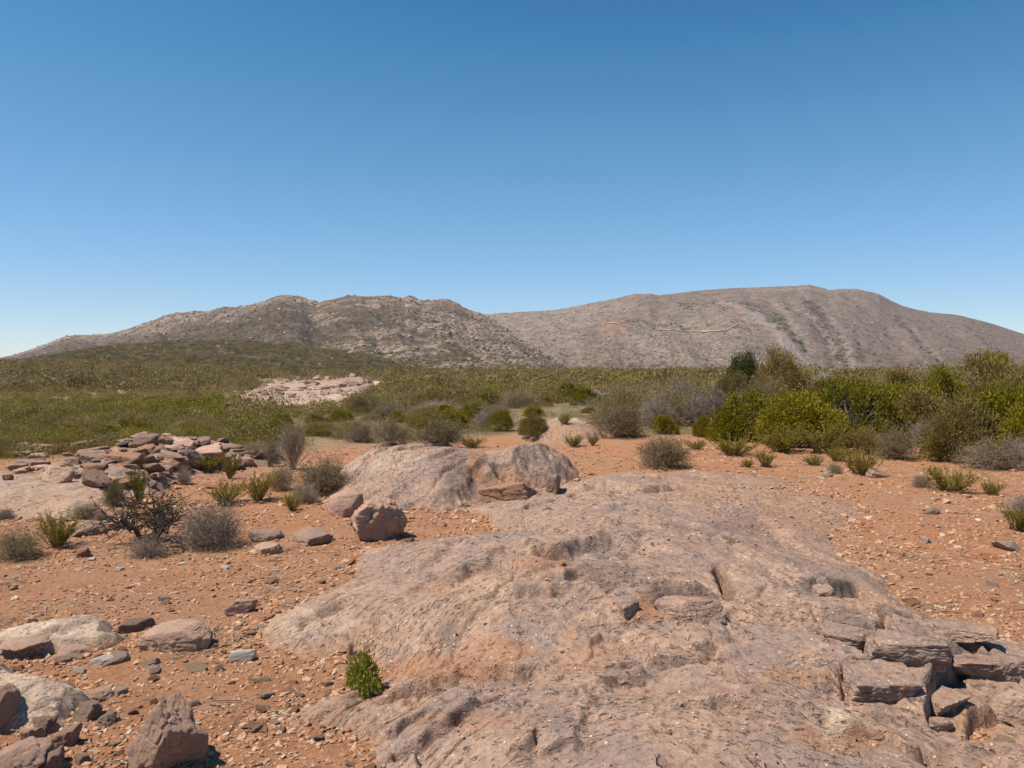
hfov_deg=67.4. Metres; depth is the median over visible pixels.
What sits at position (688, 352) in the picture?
hillside rocks
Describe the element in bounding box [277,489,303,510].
shrub
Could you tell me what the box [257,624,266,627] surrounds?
stone
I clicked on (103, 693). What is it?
boulder
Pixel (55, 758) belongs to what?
boulder
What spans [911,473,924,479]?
stone
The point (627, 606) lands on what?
boulder
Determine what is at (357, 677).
shrub
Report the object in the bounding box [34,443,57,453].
boulder
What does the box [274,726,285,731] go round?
stone
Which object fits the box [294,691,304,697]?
stone
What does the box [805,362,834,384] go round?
dead shrub
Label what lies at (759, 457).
spiky shrub
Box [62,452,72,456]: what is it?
boulder
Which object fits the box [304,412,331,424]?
shrub
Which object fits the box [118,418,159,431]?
green bush
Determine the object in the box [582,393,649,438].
shrub
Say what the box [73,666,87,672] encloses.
stone
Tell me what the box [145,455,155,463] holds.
boulder
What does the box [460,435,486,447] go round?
shrub
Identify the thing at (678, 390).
shrub
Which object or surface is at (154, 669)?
stone
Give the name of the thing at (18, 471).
boulder
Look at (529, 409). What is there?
green bush
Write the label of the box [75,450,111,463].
boulder
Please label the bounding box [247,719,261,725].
stone
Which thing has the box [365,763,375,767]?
stone
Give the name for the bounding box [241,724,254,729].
stone
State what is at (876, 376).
shrub
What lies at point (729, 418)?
green bush
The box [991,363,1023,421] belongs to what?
shrub
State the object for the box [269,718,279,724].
stone
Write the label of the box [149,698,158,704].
stone
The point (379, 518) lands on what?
boulder
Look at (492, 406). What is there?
shrub
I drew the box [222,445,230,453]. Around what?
boulder
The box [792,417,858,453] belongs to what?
shrub
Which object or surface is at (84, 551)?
boulder
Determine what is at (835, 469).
shrub
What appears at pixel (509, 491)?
boulder
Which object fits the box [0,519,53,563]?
shrub
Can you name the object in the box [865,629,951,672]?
boulder
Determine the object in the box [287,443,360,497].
shrub
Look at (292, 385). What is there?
rock outcrop
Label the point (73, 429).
scrub
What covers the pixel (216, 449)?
boulder
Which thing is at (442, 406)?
green bush
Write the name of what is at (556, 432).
rock outcrop
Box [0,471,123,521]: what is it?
bedrock slab
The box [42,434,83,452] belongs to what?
shrub
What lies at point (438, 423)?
scrub
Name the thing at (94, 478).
boulder
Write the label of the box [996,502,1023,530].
spiky shrub
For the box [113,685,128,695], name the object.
stone
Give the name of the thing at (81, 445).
boulder
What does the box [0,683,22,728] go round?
boulder
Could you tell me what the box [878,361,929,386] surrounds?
shrub
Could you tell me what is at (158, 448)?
boulder
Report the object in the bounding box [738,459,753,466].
shrub
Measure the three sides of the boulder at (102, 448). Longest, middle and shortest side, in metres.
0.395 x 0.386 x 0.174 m
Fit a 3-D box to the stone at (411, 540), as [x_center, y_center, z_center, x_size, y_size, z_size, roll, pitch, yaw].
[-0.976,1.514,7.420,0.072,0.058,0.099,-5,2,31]
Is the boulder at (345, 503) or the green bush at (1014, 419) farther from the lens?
the green bush at (1014, 419)
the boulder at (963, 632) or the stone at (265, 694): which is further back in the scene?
the boulder at (963, 632)
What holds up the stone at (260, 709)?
on the ground
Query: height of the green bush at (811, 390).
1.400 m
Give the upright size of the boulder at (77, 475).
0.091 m
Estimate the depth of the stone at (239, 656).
4.44 m
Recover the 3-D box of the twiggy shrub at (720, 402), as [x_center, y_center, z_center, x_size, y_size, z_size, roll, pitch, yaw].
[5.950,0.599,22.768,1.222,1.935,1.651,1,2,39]
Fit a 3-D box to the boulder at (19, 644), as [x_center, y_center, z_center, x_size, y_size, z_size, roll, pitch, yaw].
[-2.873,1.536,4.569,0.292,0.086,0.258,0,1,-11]
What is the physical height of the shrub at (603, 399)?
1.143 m
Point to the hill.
(254, 355)
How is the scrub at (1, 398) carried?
on the ground
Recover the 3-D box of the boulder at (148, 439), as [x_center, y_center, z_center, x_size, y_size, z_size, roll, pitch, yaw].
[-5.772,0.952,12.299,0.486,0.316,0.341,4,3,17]
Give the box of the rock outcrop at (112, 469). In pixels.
[35,436,285,497]
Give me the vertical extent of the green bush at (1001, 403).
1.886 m
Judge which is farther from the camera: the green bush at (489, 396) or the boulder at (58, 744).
the green bush at (489, 396)
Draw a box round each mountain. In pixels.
[0,295,568,370]
[485,285,1023,369]
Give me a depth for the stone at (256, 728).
3.58 m
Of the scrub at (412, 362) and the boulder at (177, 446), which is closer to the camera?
the boulder at (177, 446)
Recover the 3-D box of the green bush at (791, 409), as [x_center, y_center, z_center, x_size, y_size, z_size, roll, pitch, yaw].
[6.074,0.721,16.117,2.312,1.378,2.258,0,1,8]
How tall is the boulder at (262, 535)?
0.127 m
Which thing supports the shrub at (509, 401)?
on the ground
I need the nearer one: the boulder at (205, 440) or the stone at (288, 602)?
the stone at (288, 602)
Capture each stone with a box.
[12,665,24,671]
[27,618,37,622]
[53,655,70,662]
[58,760,72,767]
[70,653,83,658]
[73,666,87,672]
[89,654,113,665]
[108,741,120,746]
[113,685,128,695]
[114,749,124,755]
[115,567,124,570]
[117,646,127,650]
[127,708,138,713]
[138,657,160,664]
[147,675,160,681]
[148,665,159,673]
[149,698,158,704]
[157,595,171,600]
[160,598,169,604]
[185,661,206,672]
[188,700,199,705]
[194,760,202,767]
[213,663,222,670]
[220,565,229,569]
[229,649,258,662]
[233,625,240,630]
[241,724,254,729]
[244,629,255,636]
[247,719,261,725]
[248,677,259,681]
[249,723,262,732]
[256,675,270,682]
[256,706,265,712]
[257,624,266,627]
[259,691,274,697]
[260,719,268,724]
[261,725,267,732]
[266,577,278,583]
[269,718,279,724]
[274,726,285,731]
[281,600,295,606]
[282,687,294,693]
[288,679,296,683]
[289,705,299,714]
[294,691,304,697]
[311,734,324,740]
[317,579,325,582]
[321,681,333,686]
[323,690,331,696]
[333,563,343,569]
[345,760,356,766]
[346,653,357,660]
[347,559,355,565]
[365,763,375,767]
[370,751,376,758]
[405,537,414,542]
[821,473,832,477]
[823,492,832,498]
[858,509,869,512]
[865,468,888,477]
[907,599,920,606]
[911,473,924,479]
[921,539,930,543]
[921,605,933,609]
[923,507,939,514]
[971,611,983,616]
[985,579,997,586]
[991,540,1019,550]
[996,734,1015,742]
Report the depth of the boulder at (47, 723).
3.54 m
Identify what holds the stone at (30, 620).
on the ground
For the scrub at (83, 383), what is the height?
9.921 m
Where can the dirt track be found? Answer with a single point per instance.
(679, 330)
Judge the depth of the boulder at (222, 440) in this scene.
13.49 m
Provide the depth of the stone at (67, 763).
3.25 m
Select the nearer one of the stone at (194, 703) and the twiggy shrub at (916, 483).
the stone at (194, 703)
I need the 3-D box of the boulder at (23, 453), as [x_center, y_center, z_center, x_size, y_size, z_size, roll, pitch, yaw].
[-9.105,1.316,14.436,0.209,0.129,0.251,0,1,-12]
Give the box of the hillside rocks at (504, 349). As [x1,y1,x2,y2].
[6,295,574,369]
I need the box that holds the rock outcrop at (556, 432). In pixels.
[518,417,606,443]
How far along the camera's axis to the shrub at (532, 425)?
17.35 m
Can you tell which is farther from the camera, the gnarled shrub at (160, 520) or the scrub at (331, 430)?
the scrub at (331, 430)
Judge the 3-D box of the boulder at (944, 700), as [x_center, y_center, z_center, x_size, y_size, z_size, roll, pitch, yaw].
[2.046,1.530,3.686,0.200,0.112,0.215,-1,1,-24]
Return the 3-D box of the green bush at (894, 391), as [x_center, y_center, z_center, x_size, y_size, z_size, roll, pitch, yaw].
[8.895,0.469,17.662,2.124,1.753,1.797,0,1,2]
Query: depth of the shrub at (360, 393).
39.60 m
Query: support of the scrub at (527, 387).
on the ground
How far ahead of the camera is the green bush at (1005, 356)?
30.57 m
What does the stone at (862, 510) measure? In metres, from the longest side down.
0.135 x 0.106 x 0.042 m
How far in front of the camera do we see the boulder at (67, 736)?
3.43 m
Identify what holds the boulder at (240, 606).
on the ground
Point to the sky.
(158, 158)
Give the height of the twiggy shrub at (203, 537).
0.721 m
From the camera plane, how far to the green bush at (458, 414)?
20.60 m
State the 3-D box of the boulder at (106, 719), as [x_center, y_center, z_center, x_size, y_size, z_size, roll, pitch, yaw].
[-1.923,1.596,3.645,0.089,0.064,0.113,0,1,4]
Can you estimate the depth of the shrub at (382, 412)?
25.83 m
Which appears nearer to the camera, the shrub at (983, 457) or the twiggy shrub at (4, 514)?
the twiggy shrub at (4, 514)
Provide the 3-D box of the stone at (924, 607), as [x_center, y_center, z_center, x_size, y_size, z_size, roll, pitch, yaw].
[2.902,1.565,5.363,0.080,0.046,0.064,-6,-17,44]
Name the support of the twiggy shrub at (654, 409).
on the ground
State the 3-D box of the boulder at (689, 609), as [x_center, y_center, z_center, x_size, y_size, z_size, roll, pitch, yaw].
[1.013,1.314,4.380,0.397,0.178,0.277,0,1,-6]
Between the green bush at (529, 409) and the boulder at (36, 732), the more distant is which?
the green bush at (529, 409)
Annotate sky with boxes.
[0,0,1023,357]
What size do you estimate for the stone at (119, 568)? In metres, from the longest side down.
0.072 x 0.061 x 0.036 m
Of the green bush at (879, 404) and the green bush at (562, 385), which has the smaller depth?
the green bush at (879, 404)
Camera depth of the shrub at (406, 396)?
37.91 m
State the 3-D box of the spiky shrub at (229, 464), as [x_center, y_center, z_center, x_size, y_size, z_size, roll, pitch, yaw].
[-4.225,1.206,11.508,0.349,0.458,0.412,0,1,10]
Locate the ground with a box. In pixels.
[0,365,1023,767]
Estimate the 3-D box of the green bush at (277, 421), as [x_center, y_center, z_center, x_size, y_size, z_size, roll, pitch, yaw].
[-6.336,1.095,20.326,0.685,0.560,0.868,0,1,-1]
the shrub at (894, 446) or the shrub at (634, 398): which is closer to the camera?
the shrub at (894, 446)
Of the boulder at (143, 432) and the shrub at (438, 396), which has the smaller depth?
the boulder at (143, 432)
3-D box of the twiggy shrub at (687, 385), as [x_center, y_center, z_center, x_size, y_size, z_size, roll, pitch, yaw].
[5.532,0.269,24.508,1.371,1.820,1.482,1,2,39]
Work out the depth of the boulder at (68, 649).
4.53 m
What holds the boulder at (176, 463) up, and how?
on the rock outcrop at (112, 469)
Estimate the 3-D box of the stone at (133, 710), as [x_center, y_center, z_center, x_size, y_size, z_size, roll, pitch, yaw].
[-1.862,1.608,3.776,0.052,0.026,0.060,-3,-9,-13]
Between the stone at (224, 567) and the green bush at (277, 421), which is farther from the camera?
the green bush at (277, 421)
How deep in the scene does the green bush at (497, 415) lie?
19.76 m
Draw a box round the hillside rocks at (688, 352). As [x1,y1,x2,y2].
[490,286,1023,369]
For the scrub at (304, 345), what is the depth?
613.13 m
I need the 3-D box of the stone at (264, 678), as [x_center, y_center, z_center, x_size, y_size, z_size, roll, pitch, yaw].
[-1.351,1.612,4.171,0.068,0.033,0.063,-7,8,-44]
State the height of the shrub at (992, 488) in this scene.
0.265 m
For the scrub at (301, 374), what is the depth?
244.78 m
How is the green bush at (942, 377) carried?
on the ground
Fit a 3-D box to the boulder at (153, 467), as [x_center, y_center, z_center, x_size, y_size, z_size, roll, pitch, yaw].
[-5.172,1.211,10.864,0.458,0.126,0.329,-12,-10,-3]
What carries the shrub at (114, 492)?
on the ground
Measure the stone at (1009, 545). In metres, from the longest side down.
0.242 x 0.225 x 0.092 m
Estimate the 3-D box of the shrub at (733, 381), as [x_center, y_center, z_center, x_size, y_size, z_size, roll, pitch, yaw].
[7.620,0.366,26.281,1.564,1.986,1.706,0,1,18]
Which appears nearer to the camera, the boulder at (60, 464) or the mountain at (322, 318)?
the boulder at (60, 464)
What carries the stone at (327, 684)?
on the ground
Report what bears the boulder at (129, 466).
on the rock outcrop at (112, 469)
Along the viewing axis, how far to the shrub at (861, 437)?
14.13 m
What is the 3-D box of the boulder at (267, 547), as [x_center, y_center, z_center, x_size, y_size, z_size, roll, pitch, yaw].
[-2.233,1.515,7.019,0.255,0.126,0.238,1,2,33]
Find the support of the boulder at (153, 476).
on the rock outcrop at (112, 469)
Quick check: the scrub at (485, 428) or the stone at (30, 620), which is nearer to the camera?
the stone at (30, 620)
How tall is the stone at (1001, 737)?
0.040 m
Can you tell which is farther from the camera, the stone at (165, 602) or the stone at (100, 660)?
the stone at (165, 602)
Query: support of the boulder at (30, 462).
on the ground
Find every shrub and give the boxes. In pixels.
[0,435,25,456]
[0,506,18,520]
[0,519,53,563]
[36,509,91,547]
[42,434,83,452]
[61,422,82,430]
[63,499,101,519]
[82,478,209,544]
[94,428,126,442]
[94,511,112,520]
[99,471,127,506]
[116,532,171,559]
[125,459,148,502]
[168,488,259,556]
[171,413,205,432]
[173,462,194,485]
[192,453,222,470]
[203,477,256,504]
[218,451,242,478]
[238,470,279,500]
[239,439,276,457]
[258,435,284,466]
[263,459,304,491]
[264,413,316,469]
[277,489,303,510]
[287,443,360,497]
[289,474,325,504]
[299,419,338,436]
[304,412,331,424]
[327,417,377,443]
[331,424,354,438]
[342,391,383,415]
[345,639,356,655]
[345,646,383,699]
[356,388,379,410]
[365,393,410,421]
[367,415,414,444]
[390,387,425,406]
[399,405,481,445]
[402,386,447,413]
[403,404,441,427]
[404,395,453,412]
[428,431,446,442]
[449,393,493,409]
[450,398,479,409]
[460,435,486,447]
[465,402,517,430]
[480,402,516,416]
[492,383,544,408]
[516,412,549,438]
[532,395,554,406]
[557,412,571,423]
[563,433,584,446]
[575,395,599,408]
[579,382,663,425]
[580,406,596,413]
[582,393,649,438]
[589,436,598,445]
[594,388,616,406]
[632,382,682,430]
[632,424,696,470]
[641,663,658,679]
[644,382,700,424]
[645,373,694,398]
[668,373,707,400]
[675,383,718,426]
[683,439,707,448]
[696,376,735,417]
[708,430,760,454]
[712,368,752,397]
[720,389,744,405]
[736,371,791,401]
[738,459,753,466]
[745,422,819,452]
[752,448,777,466]
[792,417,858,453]
[800,373,850,400]
[802,452,824,465]
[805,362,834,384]
[825,446,850,460]
[826,461,843,473]
[838,440,885,474]
[841,424,884,454]
[850,370,889,397]
[866,363,885,384]
[866,414,924,460]
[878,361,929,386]
[894,380,954,441]
[904,408,936,446]
[909,474,935,488]
[911,355,993,395]
[915,391,1015,464]
[918,464,985,491]
[935,372,1012,421]
[952,429,1021,471]
[956,343,1022,390]
[980,476,1006,494]
[987,429,1023,469]
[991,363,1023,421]
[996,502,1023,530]
[1002,485,1023,514]
[1013,360,1023,383]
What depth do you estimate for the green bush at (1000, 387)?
15.88 m
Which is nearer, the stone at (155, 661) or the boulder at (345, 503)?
the stone at (155, 661)
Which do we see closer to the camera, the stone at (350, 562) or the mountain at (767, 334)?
the stone at (350, 562)
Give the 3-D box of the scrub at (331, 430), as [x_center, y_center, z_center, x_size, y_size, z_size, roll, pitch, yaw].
[-0.491,1.494,24.895,43.116,1.824,21.796,0,1,0]
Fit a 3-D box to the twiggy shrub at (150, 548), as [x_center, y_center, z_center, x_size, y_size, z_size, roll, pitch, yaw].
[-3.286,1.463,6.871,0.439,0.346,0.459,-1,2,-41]
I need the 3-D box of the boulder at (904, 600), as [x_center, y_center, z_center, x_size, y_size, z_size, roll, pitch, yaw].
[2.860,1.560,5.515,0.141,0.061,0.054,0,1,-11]
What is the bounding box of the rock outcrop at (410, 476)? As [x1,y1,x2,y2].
[321,440,581,511]
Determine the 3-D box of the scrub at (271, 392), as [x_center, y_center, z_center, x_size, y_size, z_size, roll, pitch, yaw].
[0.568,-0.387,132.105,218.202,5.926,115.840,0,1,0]
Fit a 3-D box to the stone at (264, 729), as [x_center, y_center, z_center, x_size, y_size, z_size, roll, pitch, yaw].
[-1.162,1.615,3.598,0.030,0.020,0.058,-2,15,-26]
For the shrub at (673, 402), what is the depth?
20.59 m
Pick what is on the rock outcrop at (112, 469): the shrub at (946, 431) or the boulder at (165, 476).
the boulder at (165, 476)
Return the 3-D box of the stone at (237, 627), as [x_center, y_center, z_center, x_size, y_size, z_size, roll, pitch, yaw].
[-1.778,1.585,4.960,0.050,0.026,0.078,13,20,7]
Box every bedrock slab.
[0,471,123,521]
[0,614,129,658]
[0,663,90,736]
[256,471,1023,767]
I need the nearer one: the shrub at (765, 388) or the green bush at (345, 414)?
the shrub at (765, 388)
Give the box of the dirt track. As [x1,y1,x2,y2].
[604,322,734,331]
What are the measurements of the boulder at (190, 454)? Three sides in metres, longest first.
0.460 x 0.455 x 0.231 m
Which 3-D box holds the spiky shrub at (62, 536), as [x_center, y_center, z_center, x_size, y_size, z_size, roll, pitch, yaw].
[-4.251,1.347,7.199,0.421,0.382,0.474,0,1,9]
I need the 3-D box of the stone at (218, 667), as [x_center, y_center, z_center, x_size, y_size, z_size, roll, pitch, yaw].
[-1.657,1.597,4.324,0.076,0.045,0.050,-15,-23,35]
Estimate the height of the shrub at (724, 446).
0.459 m
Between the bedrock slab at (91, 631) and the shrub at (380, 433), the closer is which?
the bedrock slab at (91, 631)
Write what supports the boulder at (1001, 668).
on the bedrock slab at (435, 661)
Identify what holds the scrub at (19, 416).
on the ground
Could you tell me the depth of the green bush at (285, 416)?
24.89 m
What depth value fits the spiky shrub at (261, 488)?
9.65 m
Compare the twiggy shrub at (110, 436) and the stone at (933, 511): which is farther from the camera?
the twiggy shrub at (110, 436)
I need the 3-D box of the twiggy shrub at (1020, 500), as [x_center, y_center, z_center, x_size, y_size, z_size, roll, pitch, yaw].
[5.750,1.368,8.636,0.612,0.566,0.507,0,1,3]
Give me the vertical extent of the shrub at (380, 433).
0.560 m
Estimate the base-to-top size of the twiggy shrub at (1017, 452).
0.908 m
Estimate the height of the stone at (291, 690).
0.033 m
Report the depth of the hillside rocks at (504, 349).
786.22 m
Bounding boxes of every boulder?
[0,634,50,651]
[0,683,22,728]
[0,736,54,767]
[2,474,13,479]
[4,451,22,457]
[7,463,27,470]
[11,468,26,473]
[15,459,44,466]
[16,442,33,451]
[19,727,45,739]
[20,451,32,455]
[27,452,48,458]
[31,464,46,469]
[32,715,57,733]
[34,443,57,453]
[39,744,64,767]
[41,465,74,483]
[53,722,82,746]
[54,742,64,748]
[55,462,66,466]
[56,644,91,656]
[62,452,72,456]
[64,458,80,465]
[70,440,94,450]
[71,700,102,722]
[72,520,106,536]
[74,472,80,477]
[74,753,91,765]
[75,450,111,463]
[75,546,90,557]
[79,446,109,450]
[81,469,110,487]
[82,686,114,700]
[83,463,106,470]
[95,711,116,726]
[102,651,129,666]
[104,452,146,465]
[106,460,115,464]
[106,520,128,529]
[108,476,121,482]
[115,440,129,445]
[115,617,154,633]
[118,447,126,451]
[119,478,133,487]
[123,464,140,468]
[127,691,208,767]
[128,442,141,447]
[130,431,147,438]
[133,433,160,445]
[135,448,149,454]
[137,444,155,452]
[137,619,212,652]
[140,463,166,472]
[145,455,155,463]
[149,481,157,487]
[150,473,163,479]
[152,444,167,452]
[156,443,184,450]
[156,473,166,478]
[157,464,172,474]
[158,436,173,444]
[160,449,184,459]
[163,456,191,468]
[172,437,196,450]
[177,449,204,464]
[193,440,200,445]
[195,442,224,461]
[197,436,210,445]
[217,438,228,441]
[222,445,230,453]
[224,599,257,615]
[230,445,243,449]
[232,456,244,466]
[240,457,254,464]
[248,529,283,541]
[251,450,273,457]
[254,542,282,553]
[292,526,332,546]
[328,489,363,517]
[351,495,407,541]
[478,481,537,500]
[546,475,560,493]
[617,594,638,618]
[654,595,726,624]
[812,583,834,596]
[822,621,874,650]
[842,659,922,702]
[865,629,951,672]
[901,597,916,603]
[927,717,953,731]
[930,685,971,716]
[932,618,999,643]
[952,654,1023,683]
[980,681,1023,726]
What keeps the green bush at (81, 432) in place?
on the ground
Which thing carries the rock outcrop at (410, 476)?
on the ground
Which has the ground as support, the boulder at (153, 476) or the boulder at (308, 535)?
the boulder at (308, 535)
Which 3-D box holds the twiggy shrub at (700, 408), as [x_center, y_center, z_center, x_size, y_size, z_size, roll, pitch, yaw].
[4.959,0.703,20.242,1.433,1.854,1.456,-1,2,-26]
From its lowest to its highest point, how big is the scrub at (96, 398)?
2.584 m
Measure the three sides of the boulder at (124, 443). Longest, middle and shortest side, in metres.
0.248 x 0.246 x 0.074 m
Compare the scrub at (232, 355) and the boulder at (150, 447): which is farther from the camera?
the scrub at (232, 355)
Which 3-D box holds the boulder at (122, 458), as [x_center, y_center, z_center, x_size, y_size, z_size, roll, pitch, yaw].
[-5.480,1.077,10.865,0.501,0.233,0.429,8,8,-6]
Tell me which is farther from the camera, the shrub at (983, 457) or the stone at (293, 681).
the shrub at (983, 457)
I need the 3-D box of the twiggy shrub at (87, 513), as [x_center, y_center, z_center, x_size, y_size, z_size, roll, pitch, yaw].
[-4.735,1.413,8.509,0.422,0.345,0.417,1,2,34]
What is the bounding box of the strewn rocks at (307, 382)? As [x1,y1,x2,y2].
[25,363,374,405]
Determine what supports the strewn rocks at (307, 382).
on the ground
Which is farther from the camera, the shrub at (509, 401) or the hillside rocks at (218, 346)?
the hillside rocks at (218, 346)
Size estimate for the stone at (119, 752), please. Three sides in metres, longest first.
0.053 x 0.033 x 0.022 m
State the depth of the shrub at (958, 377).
24.98 m
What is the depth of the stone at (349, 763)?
3.26 m
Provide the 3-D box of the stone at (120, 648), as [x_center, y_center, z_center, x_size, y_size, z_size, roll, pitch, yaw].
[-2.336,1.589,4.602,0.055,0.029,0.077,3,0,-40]
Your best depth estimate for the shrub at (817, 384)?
22.71 m
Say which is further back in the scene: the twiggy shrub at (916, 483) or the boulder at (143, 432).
the boulder at (143, 432)
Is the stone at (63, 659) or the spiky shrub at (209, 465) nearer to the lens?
the stone at (63, 659)
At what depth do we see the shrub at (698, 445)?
15.24 m
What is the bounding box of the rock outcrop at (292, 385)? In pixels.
[241,377,375,405]
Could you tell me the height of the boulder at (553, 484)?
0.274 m
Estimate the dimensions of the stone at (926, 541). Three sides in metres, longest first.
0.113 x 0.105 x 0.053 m
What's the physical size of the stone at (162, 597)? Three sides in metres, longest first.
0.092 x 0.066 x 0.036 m
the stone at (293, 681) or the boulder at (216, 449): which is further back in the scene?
the boulder at (216, 449)
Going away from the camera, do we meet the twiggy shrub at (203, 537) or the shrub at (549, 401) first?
the twiggy shrub at (203, 537)
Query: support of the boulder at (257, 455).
on the rock outcrop at (112, 469)
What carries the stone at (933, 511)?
on the ground
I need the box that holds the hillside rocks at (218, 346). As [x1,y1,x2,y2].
[81,340,390,367]
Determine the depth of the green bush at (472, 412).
22.13 m
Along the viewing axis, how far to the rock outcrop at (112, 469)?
11.66 m
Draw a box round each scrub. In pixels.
[0,357,959,381]
[0,358,260,393]
[0,364,955,411]
[0,365,956,412]
[0,385,256,413]
[0,386,250,414]
[0,387,252,414]
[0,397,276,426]
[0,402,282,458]
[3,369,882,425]
[10,295,566,369]
[13,405,557,457]
[19,339,447,371]
[54,372,243,392]
[222,401,686,434]
[235,333,559,369]
[235,399,691,445]
[242,400,702,445]
[272,334,541,369]
[500,288,1023,368]
[552,339,1018,369]
[556,346,967,369]
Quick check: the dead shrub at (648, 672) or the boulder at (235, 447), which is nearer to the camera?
the dead shrub at (648, 672)
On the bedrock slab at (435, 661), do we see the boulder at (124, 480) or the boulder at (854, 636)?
the boulder at (854, 636)
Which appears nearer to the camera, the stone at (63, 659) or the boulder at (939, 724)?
the boulder at (939, 724)
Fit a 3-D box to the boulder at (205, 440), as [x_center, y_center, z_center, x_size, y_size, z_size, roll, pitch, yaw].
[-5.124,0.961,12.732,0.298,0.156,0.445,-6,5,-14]
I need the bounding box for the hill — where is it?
[48,340,402,370]
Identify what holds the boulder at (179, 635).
on the ground
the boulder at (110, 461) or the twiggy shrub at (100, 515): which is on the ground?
the twiggy shrub at (100, 515)
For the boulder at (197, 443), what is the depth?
12.51 m
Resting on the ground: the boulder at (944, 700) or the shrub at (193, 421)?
the shrub at (193, 421)
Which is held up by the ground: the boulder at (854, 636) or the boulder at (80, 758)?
the boulder at (80, 758)
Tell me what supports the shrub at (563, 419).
on the rock outcrop at (556, 432)
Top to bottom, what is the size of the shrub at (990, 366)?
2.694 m
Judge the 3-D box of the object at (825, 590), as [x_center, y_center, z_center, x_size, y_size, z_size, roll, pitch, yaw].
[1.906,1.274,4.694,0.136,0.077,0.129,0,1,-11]
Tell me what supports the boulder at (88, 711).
on the ground
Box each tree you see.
[722,343,761,388]
[750,339,812,394]
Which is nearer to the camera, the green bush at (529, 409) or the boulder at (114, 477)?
the boulder at (114, 477)
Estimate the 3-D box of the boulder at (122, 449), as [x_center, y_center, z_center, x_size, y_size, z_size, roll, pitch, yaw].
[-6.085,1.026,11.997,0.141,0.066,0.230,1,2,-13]
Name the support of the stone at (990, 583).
on the ground
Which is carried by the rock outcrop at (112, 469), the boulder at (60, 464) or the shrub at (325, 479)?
the boulder at (60, 464)
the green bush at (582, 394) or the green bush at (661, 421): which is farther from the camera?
the green bush at (582, 394)
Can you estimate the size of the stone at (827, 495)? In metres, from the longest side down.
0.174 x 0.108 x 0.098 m
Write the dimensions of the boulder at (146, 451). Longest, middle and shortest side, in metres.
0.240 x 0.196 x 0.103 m
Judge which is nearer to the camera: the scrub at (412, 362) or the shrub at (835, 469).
the shrub at (835, 469)
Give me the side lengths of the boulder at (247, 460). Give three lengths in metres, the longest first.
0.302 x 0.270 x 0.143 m
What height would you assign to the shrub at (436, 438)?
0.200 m
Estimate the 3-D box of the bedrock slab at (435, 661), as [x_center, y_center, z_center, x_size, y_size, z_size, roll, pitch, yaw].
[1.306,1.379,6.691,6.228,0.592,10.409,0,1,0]
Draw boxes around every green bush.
[66,429,100,441]
[88,424,124,435]
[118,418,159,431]
[267,419,286,431]
[273,413,295,428]
[328,407,355,421]
[385,410,406,423]
[414,403,454,412]
[416,407,474,429]
[460,401,488,426]
[473,391,501,405]
[487,408,514,431]
[520,405,545,416]
[554,382,578,401]
[568,387,600,404]
[651,414,680,434]
[690,413,709,437]
[701,387,769,441]
[740,387,778,429]
[743,386,856,447]
[807,385,837,408]
[810,372,910,440]
[860,367,940,402]
[889,379,930,392]
[917,362,973,401]
[953,374,1023,424]
[973,347,1014,374]
[984,379,1022,416]
[989,394,1023,463]
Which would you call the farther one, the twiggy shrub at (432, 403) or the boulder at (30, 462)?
the twiggy shrub at (432, 403)
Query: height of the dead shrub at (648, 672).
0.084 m
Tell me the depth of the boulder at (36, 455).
14.04 m
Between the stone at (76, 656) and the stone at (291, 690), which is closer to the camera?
the stone at (291, 690)
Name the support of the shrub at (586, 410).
on the ground
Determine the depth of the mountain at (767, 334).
1240.36 m
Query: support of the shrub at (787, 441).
on the ground

